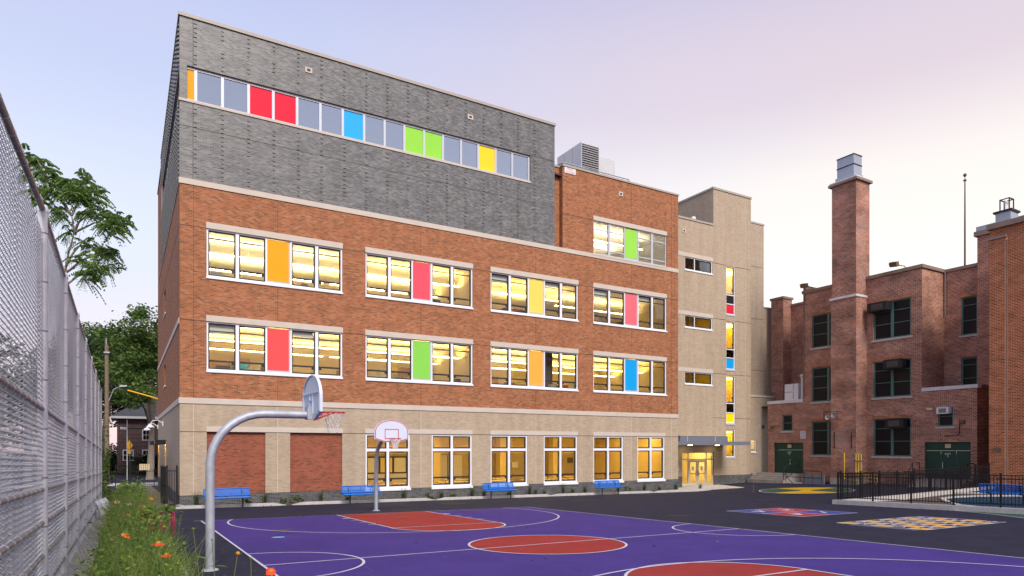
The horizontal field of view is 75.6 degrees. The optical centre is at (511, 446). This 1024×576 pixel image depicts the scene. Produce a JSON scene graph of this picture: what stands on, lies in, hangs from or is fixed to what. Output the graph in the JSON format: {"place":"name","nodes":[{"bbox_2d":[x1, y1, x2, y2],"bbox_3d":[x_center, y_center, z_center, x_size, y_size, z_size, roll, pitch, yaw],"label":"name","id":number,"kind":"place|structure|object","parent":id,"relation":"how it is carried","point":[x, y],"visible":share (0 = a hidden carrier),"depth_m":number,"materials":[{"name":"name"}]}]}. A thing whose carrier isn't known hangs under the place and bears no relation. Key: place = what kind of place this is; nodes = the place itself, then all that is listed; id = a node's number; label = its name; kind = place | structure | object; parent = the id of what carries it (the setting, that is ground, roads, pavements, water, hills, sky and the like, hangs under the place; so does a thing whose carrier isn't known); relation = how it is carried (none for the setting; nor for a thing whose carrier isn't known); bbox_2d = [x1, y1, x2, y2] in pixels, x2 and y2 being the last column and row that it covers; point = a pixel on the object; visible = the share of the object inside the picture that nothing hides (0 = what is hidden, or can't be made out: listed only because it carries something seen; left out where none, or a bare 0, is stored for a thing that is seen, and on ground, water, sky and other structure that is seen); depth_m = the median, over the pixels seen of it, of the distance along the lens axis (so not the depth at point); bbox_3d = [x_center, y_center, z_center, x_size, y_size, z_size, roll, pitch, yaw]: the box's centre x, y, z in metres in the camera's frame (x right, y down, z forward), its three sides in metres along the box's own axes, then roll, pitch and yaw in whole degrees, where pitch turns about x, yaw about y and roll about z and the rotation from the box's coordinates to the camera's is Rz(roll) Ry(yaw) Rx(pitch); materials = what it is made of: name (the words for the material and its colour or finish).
{"place":"outdoors","nodes":[
{"label":"outdoors","id":0,"kind":"place"},
{"bbox_2d":[42,480,227,575],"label":"tall grass","id":1,"kind":"structure","parent":0,"point":[133,534],"depth_m":8.78,"materials":[{"name":"plant"}]},
{"bbox_2d":[116,485,175,507],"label":"path","id":2,"kind":"structure","parent":0,"point":[157,496],"depth_m":40.19,"materials":[{"name":"concrete"}]},
{"bbox_2d":[115,465,138,489],"bbox_3d":[-29.208,2.323,50.109,1.574,1.984,0.074,0,0,-30],"label":"iron fence","id":3,"kind":"object","parent":2,"relation":"on","point":[129,467],"visible":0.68,"depth_m":50.18,"materials":[{"name":"metal"}]},
{"bbox_2d":[0,454,1023,575],"bbox_3d":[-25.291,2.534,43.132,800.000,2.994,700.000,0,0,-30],"label":"ground","id":4,"kind":"structure","parent":0,"point":[1005,538],"depth_m":24.70,"materials":[{"name":"asphalt"}]},
{"bbox_2d":[0,334,53,453],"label":"garden tree","id":5,"kind":"object","parent":4,"relation":"on","point":[8,338],"visible":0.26,"depth_m":24.63,"materials":[{"name":"green plant"}]},
{"bbox_2d":[0,91,101,575],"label":"chain link fence","id":6,"kind":"object","parent":4,"relation":"on","point":[80,452],"visible":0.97,"depth_m":8.34,"materials":[{"name":"metal"}]},
{"bbox_2d":[1,329,115,480],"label":"street tree","id":7,"kind":"object","parent":4,"relation":"on","point":[90,342],"visible":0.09,"depth_m":82.75,"materials":[{"name":"green plant"}]},
{"bbox_2d":[10,143,137,516],"bbox_3d":[-16.216,-4.370,24.505,4.578,13.936,3.148,0,0,-18],"label":"overhanging tree","id":8,"kind":"object","parent":4,"relation":"on","point":[77,192],"visible":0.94,"depth_m":24.25,"materials":[{"name":"green plant"}]},
{"bbox_2d":[58,513,107,575],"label":"concrete strip","id":9,"kind":"object","parent":4,"relation":"on","point":[71,572],"visible":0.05,"depth_m":14.16,"materials":[{"name":"concrete"}]},
{"bbox_2d":[94,497,110,519],"bbox_3d":[-13.889,2.105,22.460,0.464,0.741,0.510,0,0,-43],"label":"rock","id":10,"kind":"object","parent":9,"relation":"on","point":[97,502],"visible":0.59,"depth_m":22.31,"materials":[{"name":"stone"}]},
{"bbox_2d":[102,415,116,499],"bbox_3d":[-20.346,1.111,32.855,1.134,5.520,8.594,0,0,-30],"label":"climbing vine","id":11,"kind":"object","parent":4,"relation":"on","point":[105,467],"visible":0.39,"depth_m":33.38,"materials":[{"name":"green plant"}]},
{"bbox_2d":[103,443,116,472],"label":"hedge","id":12,"kind":"object","parent":4,"relation":"on","point":[113,460],"visible":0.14,"depth_m":90.63,"materials":[{"name":"green plant"}]},
{"bbox_2d":[68,321,154,454],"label":"street tree","id":13,"kind":"object","parent":4,"relation":"on","point":[113,396],"visible":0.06,"depth_m":93.83,"materials":[{"name":"green plant"}]},
{"bbox_2d":[104,338,126,483],"bbox_3d":[-37.246,-3.265,62.114,1.947,13.830,0.570,0,0,-15],"label":"utility pole","id":14,"kind":"object","parent":4,"relation":"on","point":[107,398],"visible":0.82,"depth_m":61.87,"materials":[{"name":"brown wood"}]},
{"bbox_2d":[79,369,157,427],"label":"backyard tree","id":15,"kind":"object","parent":4,"relation":"on","point":[114,408],"visible":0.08,"depth_m":109.31,"materials":[{"name":"green plant"}]},
{"bbox_2d":[86,302,157,479],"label":"street tree","id":16,"kind":"object","parent":4,"relation":"on","point":[130,354],"visible":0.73,"depth_m":73.67,"materials":[{"name":"green plant"}]},
{"bbox_2d":[120,420,143,479],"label":"street name sign","id":17,"kind":"object","parent":4,"relation":"on","point":[127,428],"visible":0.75,"depth_m":73.99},
{"bbox_2d":[110,399,157,474],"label":"brick house","id":18,"kind":"structure","parent":4,"relation":"on","point":[137,438],"depth_m":89.75,"materials":[{"name":"brick"}]},
{"bbox_2d":[123,450,133,460],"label":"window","id":19,"kind":"structure","parent":18,"relation":"in","point":[124,451],"depth_m":89.42,"materials":[{"name":"white glass"}]},
{"bbox_2d":[110,453,157,474],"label":"hedge","id":20,"kind":"object","parent":4,"relation":"on","point":[136,460],"visible":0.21,"depth_m":88.53,"materials":[{"name":"green plant"}]},
{"bbox_2d":[160,465,177,507],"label":"iron gate","id":21,"kind":"structure","parent":4,"relation":"on","point":[164,470],"depth_m":29.64,"materials":[{"name":"metal"}]},
{"bbox_2d":[203,487,251,507],"bbox_3d":[-12.628,2.271,29.325,1.952,0.866,0.580,0,0,-30],"label":"park bench","id":22,"kind":"object","parent":4,"relation":"on","point":[230,492],"visible":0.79,"depth_m":29.55,"materials":[{"name":"metal"}]},
{"bbox_2d":[201,375,344,571],"bbox_3d":[-4.453,0.442,12.505,2.607,3.674,1.380,0,0,-30],"label":"basketball hoop","id":23,"kind":"object","parent":4,"relation":"on","point":[312,403],"visible":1,"depth_m":12.12,"materials":[{"name":"metal"}]},
{"bbox_2d":[341,485,382,503],"bbox_3d":[-7.357,2.329,32.416,1.952,0.866,0.580,0,0,-30],"label":"park bench","id":24,"kind":"object","parent":4,"relation":"on","point":[360,488],"visible":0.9,"depth_m":32.51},
{"bbox_2d":[373,420,408,510],"bbox_3d":[-4.991,0.812,26.107,1.380,3.715,2.605,0,0,-30],"label":"basketball hoop","id":25,"kind":"object","parent":4,"relation":"on","point":[393,431],"visible":1,"depth_m":25.61,"materials":[{"name":"metal"}]},
{"bbox_2d":[175,488,711,508],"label":"bed kerb","id":26,"kind":"structure","parent":4,"relation":"on","point":[390,500],"depth_m":34.40,"materials":[{"name":"concrete"}]},
{"bbox_2d":[144,10,773,505],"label":"school building","id":27,"kind":"structure","parent":4,"relation":"on","point":[278,158],"depth_m":36.42,"materials":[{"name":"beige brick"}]},
{"bbox_2d":[209,269,322,283],"bbox_3d":[-13.969,-9.830,36.555,6.940,0.740,0.120,0,0,-30],"label":"pendant light","id":28,"kind":"object","parent":27,"relation":"hanging from","point":[255,275],"visible":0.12,"depth_m":36.23,"materials":[{"name":"silver metal"}]},
{"bbox_2d":[209,348,322,356],"bbox_3d":[-13.969,-5.590,36.555,6.940,0.740,0.120,0,0,-30],"label":"pendant light","id":29,"kind":"object","parent":27,"relation":"hanging from","point":[256,351],"visible":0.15,"depth_m":36.22,"materials":[{"name":"silver metal"}]},
{"bbox_2d":[209,253,337,270],"bbox_3d":[-12.351,-9.830,33.795,6.940,0.740,0.120,0,0,-30],"label":"pendant light","id":30,"kind":"object","parent":27,"relation":"hanging from","point":[332,269],"visible":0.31,"depth_m":33.51,"materials":[{"name":"silver metal"}]},
{"bbox_2d":[209,336,337,349],"bbox_3d":[-12.351,-5.590,33.795,6.940,0.740,0.120,0,0,-30],"label":"pendant light","id":31,"kind":"object","parent":27,"relation":"hanging from","point":[263,344],"visible":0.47,"depth_m":33.51,"materials":[{"name":"silver metal"}]},
{"bbox_2d":[206,222,342,293],"bbox_3d":[-11.263,-8.975,31.743,6.280,2.570,0.220,0,0,-30],"label":"window","id":32,"kind":"structure","parent":27,"relation":"in","point":[278,255],"depth_m":31.73,"materials":[{"name":"white glass"}]},
{"bbox_2d":[206,315,342,378],"bbox_3d":[-11.263,-4.715,31.743,6.280,2.610,0.220,0,0,-30],"label":"window","id":33,"kind":"structure","parent":27,"relation":"in","point":[278,343],"depth_m":31.71,"materials":[{"name":"white glass"}]},
{"bbox_2d":[164,66,529,189],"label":"window","id":34,"kind":"structure","parent":27,"relation":"in","point":[202,86],"depth_m":33.55,"materials":[{"name":"glass"}]},
{"bbox_2d":[366,434,410,490],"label":"window","id":35,"kind":"structure","parent":27,"relation":"in","point":[387,449],"depth_m":34.55,"materials":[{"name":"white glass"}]},
{"bbox_2d":[367,274,458,287],"bbox_3d":[-6.079,-9.830,37.472,6.800,0.740,0.120,0,0,-30],"label":"pendant light","id":36,"kind":"object","parent":27,"relation":"hanging from","point":[407,280],"visible":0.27,"depth_m":37.32,"materials":[{"name":"silver metal"}]},
{"bbox_2d":[365,247,472,309],"bbox_3d":[-4.884,-8.975,35.484,6.190,2.570,0.220,0,0,-30],"label":"window","id":37,"kind":"structure","parent":27,"relation":"in","point":[421,274],"depth_m":35.46,"materials":[{"name":"white glass"}]},
{"bbox_2d":[365,329,472,385],"bbox_3d":[-4.884,-4.715,35.484,6.190,2.610,0.220,0,0,-30],"label":"window","id":38,"kind":"structure","parent":27,"relation":"in","point":[421,353],"depth_m":35.47,"materials":[{"name":"white glass"}]},
{"bbox_2d":[431,434,472,488],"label":"window","id":39,"kind":"structure","parent":27,"relation":"in","point":[451,449],"depth_m":36.41,"materials":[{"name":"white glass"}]},
{"bbox_2d":[491,435,528,486],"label":"window","id":40,"kind":"structure","parent":27,"relation":"in","point":[507,449],"depth_m":38.25,"materials":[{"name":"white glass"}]},
{"bbox_2d":[490,266,578,321],"bbox_3d":[1.400,-8.975,39.168,6.160,2.570,0.220,0,0,-30],"label":"window","id":41,"kind":"structure","parent":27,"relation":"in","point":[535,289],"depth_m":39.18,"materials":[{"name":"white glass"}]},
{"bbox_2d":[490,341,578,391],"bbox_3d":[1.400,-4.715,39.168,6.160,2.610,0.220,0,0,-30],"label":"window","id":42,"kind":"structure","parent":27,"relation":"in","point":[535,360],"depth_m":39.18,"materials":[{"name":"white metal"}]},
{"bbox_2d":[541,351,551,385],"bbox_3d":[2.151,-4.255,40.814,0.700,3.310,0.200,0,0,-30],"label":"door leaf","id":43,"kind":"structure","parent":27,"relation":"in","point":[548,362],"depth_m":40.76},
{"bbox_2d":[544,436,577,484],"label":"window","id":44,"kind":"structure","parent":27,"relation":"in","point":[559,449],"depth_m":40.06,"materials":[{"name":"white metal"}]},
{"bbox_2d":[557,142,614,176],"bbox_3d":[4.127,-18.655,49.197,3.410,4.150,8.297,0,0,-30],"label":"rooftop air handler","id":45,"kind":"object","parent":27,"relation":"on","point":[583,154],"visible":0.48,"depth_m":45.44,"materials":[{"name":"metal"}]},
{"bbox_2d":[593,436,623,483],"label":"window","id":46,"kind":"structure","parent":27,"relation":"in","point":[606,449],"depth_m":41.93,"materials":[{"name":"white metal"}]},
{"bbox_2d":[593,283,666,331],"bbox_3d":[7.706,-8.975,42.866,6.180,2.570,0.220,0,0,-30],"label":"window","id":47,"kind":"structure","parent":27,"relation":"in","point":[630,303],"depth_m":42.87,"materials":[{"name":"white metal"}]},
{"bbox_2d":[593,351,666,395],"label":"window","id":48,"kind":"structure","parent":27,"relation":"in","point":[630,368],"depth_m":42.87,"materials":[{"name":"white metal"}]},
{"bbox_2d":[593,215,666,267],"bbox_3d":[7.706,-13.225,42.866,6.180,2.470,0.220,0,0,-30],"label":"window","id":49,"kind":"structure","parent":27,"relation":"in","point":[631,238],"depth_m":42.87,"materials":[{"name":"silver metal"}]},
{"bbox_2d":[637,437,665,481],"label":"window","id":50,"kind":"structure","parent":27,"relation":"in","point":[642,479],"depth_m":43.73,"materials":[{"name":"white metal"}]},
{"bbox_2d":[689,460,696,485],"bbox_3d":[13.562,1.975,49.466,0.900,1.950,0.158,0,0,-30],"label":"door","id":51,"kind":"structure","parent":27,"relation":"in","point":[692,468],"depth_m":49.46,"materials":[{"name":"metal"}]},
{"bbox_2d":[684,257,712,274],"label":"window","id":52,"kind":"structure","parent":27,"relation":"in","point":[687,269],"depth_m":49.69,"materials":[{"name":"white metal"}]},
{"bbox_2d":[684,315,712,330],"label":"window","id":53,"kind":"structure","parent":27,"relation":"in","point":[694,322],"depth_m":49.70,"materials":[{"name":"white metal"}]},
{"bbox_2d":[684,372,712,386],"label":"window","id":54,"kind":"structure","parent":27,"relation":"in","point":[694,378],"depth_m":49.66,"materials":[{"name":"white metal"}]},
{"bbox_2d":[697,460,705,485],"bbox_3d":[14.360,1.975,49.934,0.890,1.950,0.158,0,0,-30],"label":"door","id":55,"kind":"structure","parent":27,"relation":"in","point":[701,467],"depth_m":49.93,"materials":[{"name":"metal"}]},
{"bbox_2d":[726,266,735,316],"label":"window","id":56,"kind":"structure","parent":27,"relation":"in","point":[730,298],"depth_m":51.61,"materials":[{"name":"white glass"}]},
{"bbox_2d":[726,321,735,371],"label":"window","id":57,"kind":"structure","parent":27,"relation":"in","point":[730,352],"depth_m":51.61,"materials":[{"name":"white glass"}]},
{"bbox_2d":[726,375,735,424],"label":"window","id":58,"kind":"structure","parent":27,"relation":"in","point":[730,406],"depth_m":51.60,"materials":[{"name":"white glass"}]},
{"bbox_2d":[726,430,735,458],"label":"window","id":59,"kind":"structure","parent":27,"relation":"in","point":[733,431],"depth_m":51.72,"materials":[{"name":"white metal"}]},
{"bbox_2d":[482,482,516,498],"bbox_3d":[-0.646,2.402,36.351,1.952,0.866,0.580,0,0,-30],"label":"park bench","id":60,"kind":"object","parent":4,"relation":"on","point":[505,487],"visible":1,"depth_m":36.48,"materials":[{"name":"metal"}]},
{"bbox_2d":[594,480,623,494],"bbox_3d":[5.928,2.474,40.205,1.952,0.866,0.580,0,0,-30],"label":"park bench","id":61,"kind":"object","parent":4,"relation":"on","point":[614,483],"visible":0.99,"depth_m":40.33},
{"bbox_2d":[203,507,1023,575],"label":"basketball court","id":62,"kind":"object","parent":4,"relation":"on","point":[346,536],"visible":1,"depth_m":14.36,"materials":[{"name":"purple paint"}]},
{"bbox_2d":[340,511,845,575],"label":"court red paint","id":63,"kind":"object","parent":62,"relation":"on","point":[411,521],"visible":1,"depth_m":15.34,"materials":[{"name":"paint"}]},
{"bbox_2d":[201,507,1023,575],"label":"court lines","id":64,"kind":"object","parent":62,"relation":"on","point":[363,562],"visible":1,"depth_m":14.21,"materials":[{"name":"paint"}]},
{"bbox_2d":[678,484,743,489],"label":"entrance slab","id":65,"kind":"structure","parent":4,"relation":"on","point":[713,487],"depth_m":47.66,"materials":[{"name":"concrete"}]},
{"bbox_2d":[747,472,799,482],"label":"concrete steps","id":66,"kind":"structure","parent":4,"relation":"on","point":[763,477],"depth_m":50.72,"materials":[{"name":"concrete"}]},
{"bbox_2d":[733,508,852,516],"bbox_3d":[10.727,2.504,25.446,3.300,0.117,3.399,0,0,-30],"label":"four square court","id":67,"kind":"object","parent":4,"relation":"on","point":[790,512],"visible":1,"depth_m":25.23,"materials":[{"name":"multicoloured paint"}]},
{"bbox_2d":[788,474,824,484],"bbox_3d":[21.974,2.460,48.415,1.910,0.920,3.300,0,0,-30],"label":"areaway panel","id":68,"kind":"object","parent":4,"relation":"on","point":[814,479],"visible":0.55,"depth_m":47.38,"materials":[{"name":"concrete"}]},
{"bbox_2d":[854,453,877,481],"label":"gas pipes","id":69,"kind":"object","parent":4,"relation":"on","point":[861,468],"visible":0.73,"depth_m":44.82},
{"bbox_2d":[762,153,1023,485],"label":"brick building","id":70,"kind":"structure","parent":4,"relation":"on","point":[835,343],"depth_m":45.25,"materials":[{"name":"brown brick"}]},
{"bbox_2d":[780,415,793,432],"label":"window","id":71,"kind":"structure","parent":70,"relation":"in","point":[787,419],"depth_m":51.41,"materials":[{"name":"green glass"}]},
{"bbox_2d":[775,443,802,472],"bbox_3d":[21.551,0.855,51.326,0.094,2.370,2.650,0,0,-30],"label":"door","id":72,"kind":"structure","parent":70,"relation":"in","point":[784,452],"depth_m":51.38,"materials":[{"name":"green metal"}]},
{"bbox_2d":[785,383,800,399],"bbox_3d":[21.900,-4.270,51.502,0.415,1.260,1.200,0,0,-30],"label":"condenser unit","id":73,"kind":"object","parent":70,"relation":"on","point":[792,391],"visible":0.85,"depth_m":51.31,"materials":[{"name":"metal"}]},
{"bbox_2d":[810,312,830,349],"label":"window","id":74,"kind":"structure","parent":70,"relation":"in","point":[821,323],"depth_m":48.90,"materials":[{"name":"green glass"}]},
{"bbox_2d":[810,366,830,403],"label":"window","id":75,"kind":"structure","parent":70,"relation":"in","point":[821,376],"depth_m":48.90,"materials":[{"name":"green glass"}]},
{"bbox_2d":[810,421,830,456],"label":"window","id":76,"kind":"structure","parent":70,"relation":"in","point":[821,430],"depth_m":48.90,"materials":[{"name":"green glass"}]},
{"bbox_2d":[867,300,891,313],"bbox_3d":[24.923,-9.480,44.812,0.668,0.620,1.350,0,0,-30],"label":"window air conditioner","id":77,"kind":"object","parent":70,"relation":"attached to","point":[879,307],"depth_m":44.53,"materials":[{"name":"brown metal"}]},
{"bbox_2d":[871,297,912,342],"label":"window","id":78,"kind":"structure","parent":70,"relation":"in","point":[894,324],"depth_m":44.21,"materials":[{"name":"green glass"}]},
{"bbox_2d":[871,358,912,399],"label":"window","id":79,"kind":"structure","parent":70,"relation":"in","point":[896,383],"depth_m":44.33,"materials":[{"name":"green glass"}]},
{"bbox_2d":[871,418,912,458],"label":"window","id":80,"kind":"structure","parent":70,"relation":"in","point":[888,442],"depth_m":44.39,"materials":[{"name":"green glass"}]},
{"bbox_2d":[883,358,906,369],"bbox_3d":[25.454,-5.500,43.906,0.668,0.620,1.250,0,0,-30],"label":"window air conditioner","id":81,"kind":"object","parent":70,"relation":"attached to","point":[893,364],"depth_m":43.65,"materials":[{"name":"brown metal"}]},
{"bbox_2d":[885,418,907,427],"bbox_3d":[25.504,-1.560,43.820,0.668,0.620,1.200,0,0,-30],"label":"window air conditioner","id":82,"kind":"object","parent":70,"relation":"attached to","point":[897,423],"depth_m":43.47,"materials":[{"name":"brown metal"}]},
{"bbox_2d":[936,407,951,413],"bbox_3d":[27.069,-2.280,41.399,0.418,0.420,0.720,0,0,-30],"label":"window air conditioner","id":83,"kind":"object","parent":70,"relation":"attached to","point":[943,410],"depth_m":41.22,"materials":[{"name":"metal"}]},
{"bbox_2d":[935,406,954,428],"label":"window","id":84,"kind":"structure","parent":70,"relation":"in","point":[944,420],"depth_m":41.47,"materials":[{"name":"black glass"}]},
{"bbox_2d":[926,442,970,479],"bbox_3d":[27.334,0.855,41.409,0.149,2.330,2.690,0,0,-30],"label":"door","id":85,"kind":"structure","parent":70,"relation":"in","point":[938,454],"depth_m":41.44,"materials":[{"name":"green metal"}]},
{"bbox_2d":[963,173,966,264],"bbox_3d":[31.245,-15.085,45.563,0.220,7.610,0.220,0,0,-30],"label":"flagpole","id":86,"kind":"object","parent":70,"relation":"on","point":[964,175],"visible":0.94,"depth_m":45.53,"materials":[{"name":"grey metal"}]},
{"bbox_2d":[959,295,976,337],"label":"window","id":87,"kind":"structure","parent":70,"relation":"in","point":[969,304],"depth_m":42.79,"materials":[{"name":"black glass"}]},
{"bbox_2d":[962,357,976,384],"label":"window","id":88,"kind":"structure","parent":70,"relation":"in","point":[969,365],"depth_m":42.79,"materials":[{"name":"black glass"}]},
{"bbox_2d":[838,516,1002,530],"bbox_3d":[12.867,2.375,20.760,5.300,0.117,2.740,0,0,-30],"label":"letter grid","id":89,"kind":"object","parent":4,"relation":"on","point":[915,523],"visible":1,"depth_m":20.60,"materials":[{"name":"paint"}]},
{"bbox_2d":[832,486,1023,513],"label":"enclosure kerb","id":90,"kind":"structure","parent":4,"relation":"on","point":[864,502],"depth_m":27.73,"materials":[{"name":"concrete"}]},
{"bbox_2d":[839,463,989,499],"bbox_3d":[20.973,1.694,33.743,13.754,1.571,0.074,0,0,-30],"label":"iron fence","id":91,"kind":"object","parent":90,"relation":"on","point":[977,469],"visible":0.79,"depth_m":33.81,"materials":[{"name":"metal"}]},
{"bbox_2d":[837,472,1023,507],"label":"iron fence","id":92,"kind":"object","parent":90,"relation":"on","point":[1000,479],"visible":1,"depth_m":26.61,"materials":[{"name":"metal"}]},
{"bbox_2d":[909,479,972,487],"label":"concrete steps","id":93,"kind":"structure","parent":4,"relation":"on","point":[917,482],"depth_m":40.84,"materials":[{"name":"concrete"}]},
{"bbox_2d":[940,492,1021,505],"bbox_3d":[23.466,2.338,27.410,10.366,0.526,13.330,0,0,-30],"label":"rubber edging","id":94,"kind":"object","parent":4,"relation":"on","point":[943,498],"visible":0.38,"depth_m":32.37,"materials":[{"name":"rubber"}]},
{"bbox_2d":[953,510,1023,517],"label":"green paint","id":95,"kind":"object","parent":4,"relation":"on","point":[1015,515],"visible":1,"depth_m":23.80,"materials":[{"name":"paint"}]},
{"bbox_2d":[986,197,1023,488],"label":"brick wing","id":96,"kind":"structure","parent":4,"relation":"on","point":[1006,344],"depth_m":36.85,"materials":[{"name":"brick"}]},
{"bbox_2d":[0,0,1023,453],"label":"sky","id":97,"kind":"structure","parent":0,"point":[761,100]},
{"bbox_2d":[759,487,853,493],"bbox_3d":[18.531,2.735,41.644,5.580,0.211,5.580,0,0,-30],"label":"star circle","id":98,"kind":"object","parent":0,"point":[802,490],"visible":0.86,"depth_m":41.58,"materials":[{"name":"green paint"}]},
{"bbox_2d":[880,489,1007,504],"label":"mulch ground","id":99,"kind":"structure","parent":0,"point":[923,502],"depth_m":32.03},
{"bbox_2d":[948,489,1023,507],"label":"rubber surface","id":100,"kind":"object","parent":99,"relation":"on","point":[1018,500],"visible":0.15,"depth_m":30.24,"materials":[{"name":"rubber"}]},
{"bbox_2d":[978,483,1023,504],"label":"park bench","id":101,"kind":"object","parent":100,"relation":"on","point":[1018,489],"visible":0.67,"depth_m":28.63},
{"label":"planter kerb","id":102,"kind":"structure","parent":0,"visible":0},
{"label":"planter soil","id":103,"kind":"structure","parent":102,"relation":"in","visible":0},
{"bbox_2d":[107,478,149,501],"bbox_3d":[-14.326,1.905,24.680,1.414,1.656,2.150,0,0,-30],"label":"garden bush","id":104,"kind":"object","parent":103,"relation":"on","point":[133,486],"visible":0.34,"depth_m":24.59,"materials":[{"name":"green plant"}]},
{"bbox_2d":[107,509,159,535],"bbox_3d":[-7.242,1.756,12.657,0.992,1.158,1.762,0,0,-30],"label":"garden bush","id":105,"kind":"object","parent":103,"relation":"on","point":[135,522],"visible":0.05,"depth_m":12.60,"materials":[{"name":"green plant"}]},
{"bbox_2d":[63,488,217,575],"bbox_3d":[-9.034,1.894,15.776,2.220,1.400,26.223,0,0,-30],"label":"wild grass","id":106,"kind":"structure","parent":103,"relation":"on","point":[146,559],"depth_m":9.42,"materials":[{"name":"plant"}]},
{"bbox_2d":[137,506,159,529],"bbox_3d":[-7.058,1.673,12.855,0.411,1.076,0.557,0,0,-30],"label":"amaranth","id":107,"kind":"object","parent":103,"relation":"on","point":[149,512],"visible":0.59,"depth_m":12.75,"materials":[{"name":"green plant"}]},
{"bbox_2d":[141,514,180,531],"bbox_3d":[-6.478,1.705,12.217,0.650,0.975,0.548,0,0,-30],"label":"amaranth","id":108,"kind":"object","parent":103,"relation":"on","point":[155,521],"visible":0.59,"depth_m":12.16,"materials":[{"name":"green plant"}]},
{"bbox_2d":[147,504,180,537],"bbox_3d":[-6.689,1.646,12.736,0.637,1.125,0.485,0,0,-30],"label":"amaranth","id":109,"kind":"object","parent":103,"relation":"on","point":[169,511],"visible":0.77,"depth_m":12.74,"materials":[{"name":"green plant"}]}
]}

